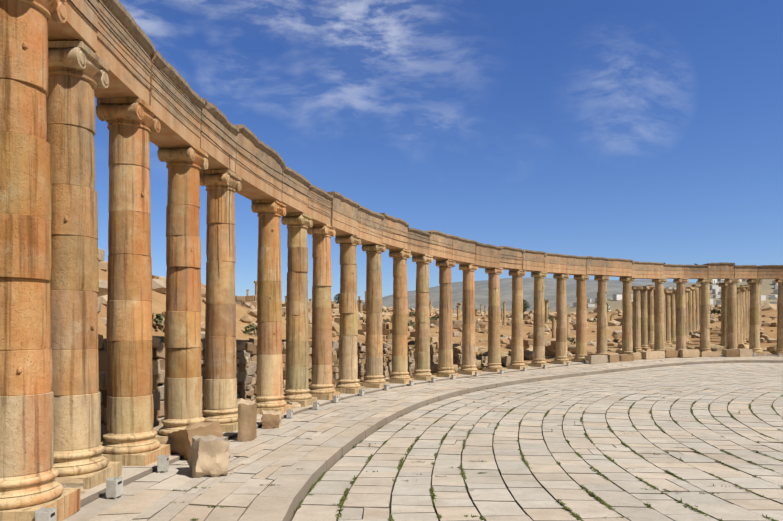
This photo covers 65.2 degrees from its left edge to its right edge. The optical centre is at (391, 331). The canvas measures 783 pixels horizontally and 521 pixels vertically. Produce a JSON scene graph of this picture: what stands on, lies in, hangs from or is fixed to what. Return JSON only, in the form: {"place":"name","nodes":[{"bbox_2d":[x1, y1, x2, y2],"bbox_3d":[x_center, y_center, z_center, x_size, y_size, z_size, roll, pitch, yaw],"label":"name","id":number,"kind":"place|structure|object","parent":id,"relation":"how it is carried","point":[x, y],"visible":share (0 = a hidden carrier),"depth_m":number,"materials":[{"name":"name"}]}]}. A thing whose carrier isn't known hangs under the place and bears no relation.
{"place":"outdoors","nodes":[
{"label":"outdoors","id":0,"kind":"place"},
{"bbox_2d":[63,354,782,520],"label":"pavement","id":1,"kind":"structure","parent":0,"point":[332,432],"depth_m":12.17,"materials":[{"name":"beige stone"}]},
{"bbox_2d":[0,0,80,520],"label":"column","id":2,"kind":"structure","parent":1,"relation":"on","point":[29,484],"depth_m":7.21,"materials":[{"name":"stone"}]},
{"bbox_2d":[48,0,782,278],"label":"entablature","id":3,"kind":"structure","parent":2,"relation":"on","point":[128,80],"depth_m":17.62,"materials":[{"name":"stone"}]},
{"bbox_2d":[70,0,522,263],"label":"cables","id":4,"kind":"object","parent":3,"relation":"attached to","point":[212,122],"visible":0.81,"depth_m":13.44,"materials":[{"name":"plastic"}]},
{"bbox_2d":[46,41,121,488],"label":"column","id":5,"kind":"structure","parent":1,"relation":"on","point":[78,74],"depth_m":9.12,"materials":[{"name":"stone"}]},
{"bbox_2d":[96,97,169,465],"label":"column","id":6,"kind":"structure","parent":1,"relation":"on","point":[130,434],"depth_m":11.09,"materials":[{"name":"stone"}]},
{"bbox_2d":[155,143,207,441],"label":"column","id":7,"kind":"structure","parent":1,"relation":"on","point":[183,394],"depth_m":13.46,"materials":[{"name":"stone"}]},
{"bbox_2d":[199,169,241,431],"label":"column","id":8,"kind":"structure","parent":1,"relation":"on","point":[220,393],"depth_m":15.52,"materials":[{"name":"stone"}]},
{"bbox_2d":[251,199,291,414],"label":"column","id":9,"kind":"structure","parent":1,"relation":"on","point":[269,396],"depth_m":18.89,"materials":[{"name":"stone"}]},
{"bbox_2d":[281,213,316,406],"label":"column","id":10,"kind":"structure","parent":1,"relation":"on","point":[297,389],"depth_m":21.02,"materials":[{"name":"stone"}]},
{"bbox_2d":[307,223,339,399],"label":"column","id":11,"kind":"structure","parent":1,"relation":"on","point":[321,386],"depth_m":23.11,"materials":[{"name":"stone"}]},
{"bbox_2d":[334,234,364,393],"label":"column","id":12,"kind":"structure","parent":1,"relation":"on","point":[348,381],"depth_m":25.46,"materials":[{"name":"stone"}]},
{"bbox_2d":[359,243,389,387],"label":"column","id":13,"kind":"structure","parent":1,"relation":"on","point":[374,376],"depth_m":27.83,"materials":[{"name":"stone"}]},
{"bbox_2d":[385,249,413,383],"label":"column","id":14,"kind":"structure","parent":1,"relation":"on","point":[399,373],"depth_m":30.17,"materials":[{"name":"stone"}]},
{"bbox_2d":[55,349,752,493],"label":"loose blocks","id":15,"kind":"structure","parent":1,"relation":"on","point":[202,448],"depth_m":12.13,"materials":[{"name":"beige stone"}]},
{"bbox_2d":[35,353,781,520],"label":"floodlights","id":16,"kind":"object","parent":1,"relation":"on","point":[114,487],"visible":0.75,"depth_m":8.84,"materials":[{"name":"grey metal"}]},
{"bbox_2d":[410,254,435,380],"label":"column","id":17,"kind":"structure","parent":1,"relation":"on","point":[422,370],"depth_m":32.21,"materials":[{"name":"stone"}]},
{"bbox_2d":[433,259,458,376],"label":"column","id":18,"kind":"structure","parent":1,"relation":"on","point":[445,360],"depth_m":34.33,"materials":[{"name":"stone"}]},
{"bbox_2d":[457,263,480,374],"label":"column","id":19,"kind":"structure","parent":1,"relation":"on","point":[468,366],"depth_m":36.40,"materials":[{"name":"stone"}]},
{"bbox_2d":[482,267,505,371],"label":"column","id":20,"kind":"structure","parent":1,"relation":"on","point":[494,363],"depth_m":38.66,"materials":[{"name":"stone"}]},
{"bbox_2d":[506,269,528,369],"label":"column","id":21,"kind":"structure","parent":1,"relation":"on","point":[517,351],"depth_m":40.70,"materials":[{"name":"stone"}]},
{"bbox_2d":[528,271,549,366],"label":"column","id":22,"kind":"structure","parent":1,"relation":"on","point":[538,359],"depth_m":42.56,"materials":[{"name":"stone"}]},
{"bbox_2d":[551,273,571,363],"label":"column","id":23,"kind":"structure","parent":1,"relation":"on","point":[561,357],"depth_m":44.50,"materials":[{"name":"stone"}]},
{"bbox_2d":[571,274,589,362],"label":"column","id":24,"kind":"structure","parent":1,"relation":"on","point":[581,330],"depth_m":46.18,"materials":[{"name":"stone"}]},
{"bbox_2d":[594,275,609,354],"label":"column","id":25,"kind":"structure","parent":1,"relation":"on","point":[602,318],"depth_m":47.82,"materials":[{"name":"stone"}]},
{"bbox_2d":[619,276,634,353],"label":"column","id":26,"kind":"structure","parent":1,"relation":"on","point":[627,343],"depth_m":49.67,"materials":[{"name":"stone"}]},
{"bbox_2d":[652,278,666,350],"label":"column","id":27,"kind":"structure","parent":1,"relation":"on","point":[659,321],"depth_m":51.54,"materials":[{"name":"stone"}]},
{"bbox_2d":[673,278,688,350],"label":"column","id":28,"kind":"structure","parent":1,"relation":"on","point":[680,315],"depth_m":52.37,"materials":[{"name":"stone"}]},
{"bbox_2d":[697,278,712,351],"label":"column","id":29,"kind":"structure","parent":1,"relation":"on","point":[705,319],"depth_m":52.82,"materials":[{"name":"stone"}]},
{"bbox_2d":[722,278,739,352],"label":"column","id":30,"kind":"structure","parent":1,"relation":"on","point":[731,338],"depth_m":52.99,"materials":[{"name":"stone"}]},
{"bbox_2d":[746,278,763,354],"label":"column","id":31,"kind":"structure","parent":1,"relation":"on","point":[754,331],"depth_m":52.94,"materials":[{"name":"stone"}]},
{"bbox_2d":[773,278,782,354],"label":"column","id":32,"kind":"structure","parent":1,"relation":"on","point":[779,281],"depth_m":52.77,"materials":[{"name":"stone"}]},
{"bbox_2d":[98,268,777,444],"bbox_3d":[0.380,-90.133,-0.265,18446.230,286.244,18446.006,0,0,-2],"label":"ground","id":33,"kind":"structure","parent":0,"point":[481,295],"depth_m":143.70,"materials":[{"name":"soil"}]},
{"bbox_2d":[254,281,257,294],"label":"column","id":34,"kind":"structure","parent":33,"relation":"on","point":[256,283],"depth_m":72.42,"materials":[{"name":"stone"}]},
{"bbox_2d":[98,334,487,439],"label":"retaining wall","id":35,"kind":"structure","parent":33,"relation":"on","point":[246,372],"depth_m":23.40,"materials":[{"name":"beige stone"}]},
{"bbox_2d":[101,349,485,424],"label":"shrubs","id":36,"kind":"object","parent":33,"relation":"on","point":[255,373],"depth_m":23.83,"materials":[{"name":"green plant"}]},
{"bbox_2d":[98,248,569,355],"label":"ruined walls","id":37,"kind":"structure","parent":33,"relation":"on","point":[550,350],"depth_m":57.07,"materials":[{"name":"beige stone"}]},
{"bbox_2d":[333,293,339,303],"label":"tree","id":38,"kind":"object","parent":33,"relation":"on","point":[337,299],"visible":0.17,"depth_m":166.69,"materials":[{"name":"green plant"}]},
{"bbox_2d":[357,300,363,316],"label":"column","id":39,"kind":"structure","parent":33,"relation":"on","point":[360,307],"depth_m":87.94,"materials":[{"name":"stone"}]},
{"bbox_2d":[98,268,776,433],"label":"rubble","id":40,"kind":"object","parent":33,"relation":"on","point":[158,284],"visible":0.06,"depth_m":73.60,"materials":[{"name":"beige stone"}]},
{"bbox_2d":[456,306,459,319],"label":"column","id":41,"kind":"structure","parent":33,"relation":"on","point":[458,316],"depth_m":97.59,"materials":[{"name":"stone"}]},
{"bbox_2d":[457,303,461,317],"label":"column","id":42,"kind":"structure","parent":33,"relation":"on","point":[459,304],"depth_m":112.93,"materials":[{"name":"stone"}]},
{"bbox_2d":[152,303,768,356],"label":"shrubs","id":43,"kind":"object","parent":33,"relation":"on","point":[159,320],"visible":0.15,"depth_m":75.67,"materials":[{"name":"green plant"}]},
{"bbox_2d":[502,302,506,324],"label":"column","id":44,"kind":"structure","parent":33,"relation":"on","point":[504,317],"depth_m":96.27,"materials":[{"name":"stone"}]},
{"bbox_2d":[246,362,782,520],"bbox_3d":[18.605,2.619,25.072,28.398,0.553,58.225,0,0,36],"label":"plaza paving","id":45,"kind":"structure","parent":33,"relation":"on","point":[744,384],"depth_m":13.66,"materials":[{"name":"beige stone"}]},
{"bbox_2d":[170,388,782,520],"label":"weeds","id":46,"kind":"object","parent":45,"relation":"on","point":[409,449],"visible":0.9,"depth_m":12.19,"materials":[{"name":"green plant"}]},
{"bbox_2d":[523,299,530,312],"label":"tree","id":47,"kind":"object","parent":33,"relation":"on","point":[525,305],"visible":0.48,"depth_m":253.66,"materials":[{"name":"green plant"}]},
{"bbox_2d":[545,300,548,323],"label":"column","id":48,"kind":"structure","parent":33,"relation":"on","point":[546,311],"depth_m":108.15,"materials":[{"name":"stone"}]},
{"bbox_2d":[551,315,555,338],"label":"column","id":49,"kind":"structure","parent":33,"relation":"on","point":[553,326],"depth_m":75.69,"materials":[{"name":"stone"}]},
{"bbox_2d":[567,313,571,342],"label":"column","id":50,"kind":"structure","parent":33,"relation":"on","point":[568,325],"depth_m":73.89,"materials":[{"name":"stone"}]},
{"bbox_2d":[387,333,776,374],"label":"stone blocks","id":51,"kind":"structure","parent":33,"relation":"on","point":[506,357],"depth_m":52.55,"materials":[{"name":"stone"}]},
{"bbox_2d":[631,286,642,351],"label":"column","id":52,"kind":"structure","parent":33,"relation":"on","point":[636,333],"depth_m":60.39,"materials":[{"name":"stone"}]},
{"bbox_2d":[640,286,650,350],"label":"column","id":53,"kind":"structure","parent":33,"relation":"on","point":[644,323],"depth_m":62.83,"materials":[{"name":"stone"}]},
{"bbox_2d":[646,285,653,346],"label":"column","id":54,"kind":"structure","parent":33,"relation":"on","point":[650,307],"depth_m":65.30,"materials":[{"name":"stone"}]},
{"bbox_2d":[653,287,654,311],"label":"column","id":55,"kind":"structure","parent":33,"relation":"on","point":[654,298],"depth_m":67.91,"materials":[{"name":"stone"}]},
{"bbox_2d":[664,288,668,345],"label":"column","id":56,"kind":"structure","parent":33,"relation":"on","point":[665,289],"depth_m":70.20,"materials":[{"name":"stone"}]},
{"bbox_2d":[665,291,673,345],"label":"column","id":57,"kind":"structure","parent":33,"relation":"on","point":[668,316],"depth_m":72.66,"materials":[{"name":"stone"}]},
{"bbox_2d":[668,289,675,343],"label":"column","id":58,"kind":"structure","parent":33,"relation":"on","point":[673,319],"depth_m":75.12,"materials":[{"name":"stone"}]},
{"bbox_2d":[569,279,777,310],"bbox_3d":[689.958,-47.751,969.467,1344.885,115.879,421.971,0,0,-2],"label":"buildings","id":59,"kind":"structure","parent":33,"relation":"on","point":[715,288],"depth_m":947.76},
{"bbox_2d":[685,289,690,337],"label":"column","id":60,"kind":"structure","parent":33,"relation":"on","point":[687,322],"depth_m":82.47,"materials":[{"name":"stone"}]},
{"bbox_2d":[685,287,693,334],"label":"column","id":61,"kind":"structure","parent":33,"relation":"on","point":[690,308],"depth_m":84.95,"materials":[{"name":"stone"}]},
{"bbox_2d":[692,287,696,331],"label":"column","id":62,"kind":"structure","parent":33,"relation":"on","point":[693,312],"depth_m":87.42,"materials":[{"name":"stone"}]},
{"bbox_2d":[691,284,699,329],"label":"column","id":63,"kind":"structure","parent":33,"relation":"on","point":[697,286],"depth_m":89.88,"materials":[{"name":"stone"}]},
{"bbox_2d":[699,285,700,326],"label":"column","id":64,"kind":"structure","parent":33,"relation":"on","point":[699,303],"depth_m":92.30,"materials":[{"name":"stone"}]},
{"bbox_2d":[718,282,727,349],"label":"column","id":65,"kind":"structure","parent":33,"relation":"on","point":[723,285],"depth_m":58.21,"materials":[{"name":"stone"}]},
{"bbox_2d":[737,289,739,344],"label":"column","id":66,"kind":"structure","parent":33,"relation":"on","point":[738,319],"depth_m":65.48,"materials":[{"name":"stone"}]},
{"bbox_2d":[738,287,745,344],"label":"column","id":67,"kind":"structure","parent":33,"relation":"on","point":[741,316],"depth_m":67.92,"materials":[{"name":"stone"}]},
{"bbox_2d":[740,285,748,340],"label":"column","id":68,"kind":"structure","parent":33,"relation":"on","point":[746,308],"depth_m":72.83,"materials":[{"name":"stone"}]},
{"bbox_2d":[742,288,746,344],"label":"column","id":69,"kind":"structure","parent":33,"relation":"on","point":[744,321],"depth_m":70.39,"materials":[{"name":"stone"}]},
{"bbox_2d":[748,287,749,335],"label":"column","id":70,"kind":"structure","parent":33,"relation":"on","point":[748,308],"depth_m":75.31,"materials":[{"name":"stone"}]},
{"bbox_2d":[760,283,761,323],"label":"column","id":71,"kind":"structure","parent":33,"relation":"on","point":[760,305],"depth_m":90.09,"materials":[{"name":"stone"}]},
{"bbox_2d":[94,0,782,301],"label":"sky","id":72,"kind":"structure","parent":0,"point":[636,130],"materials":[{"name":"blue"}]}
]}

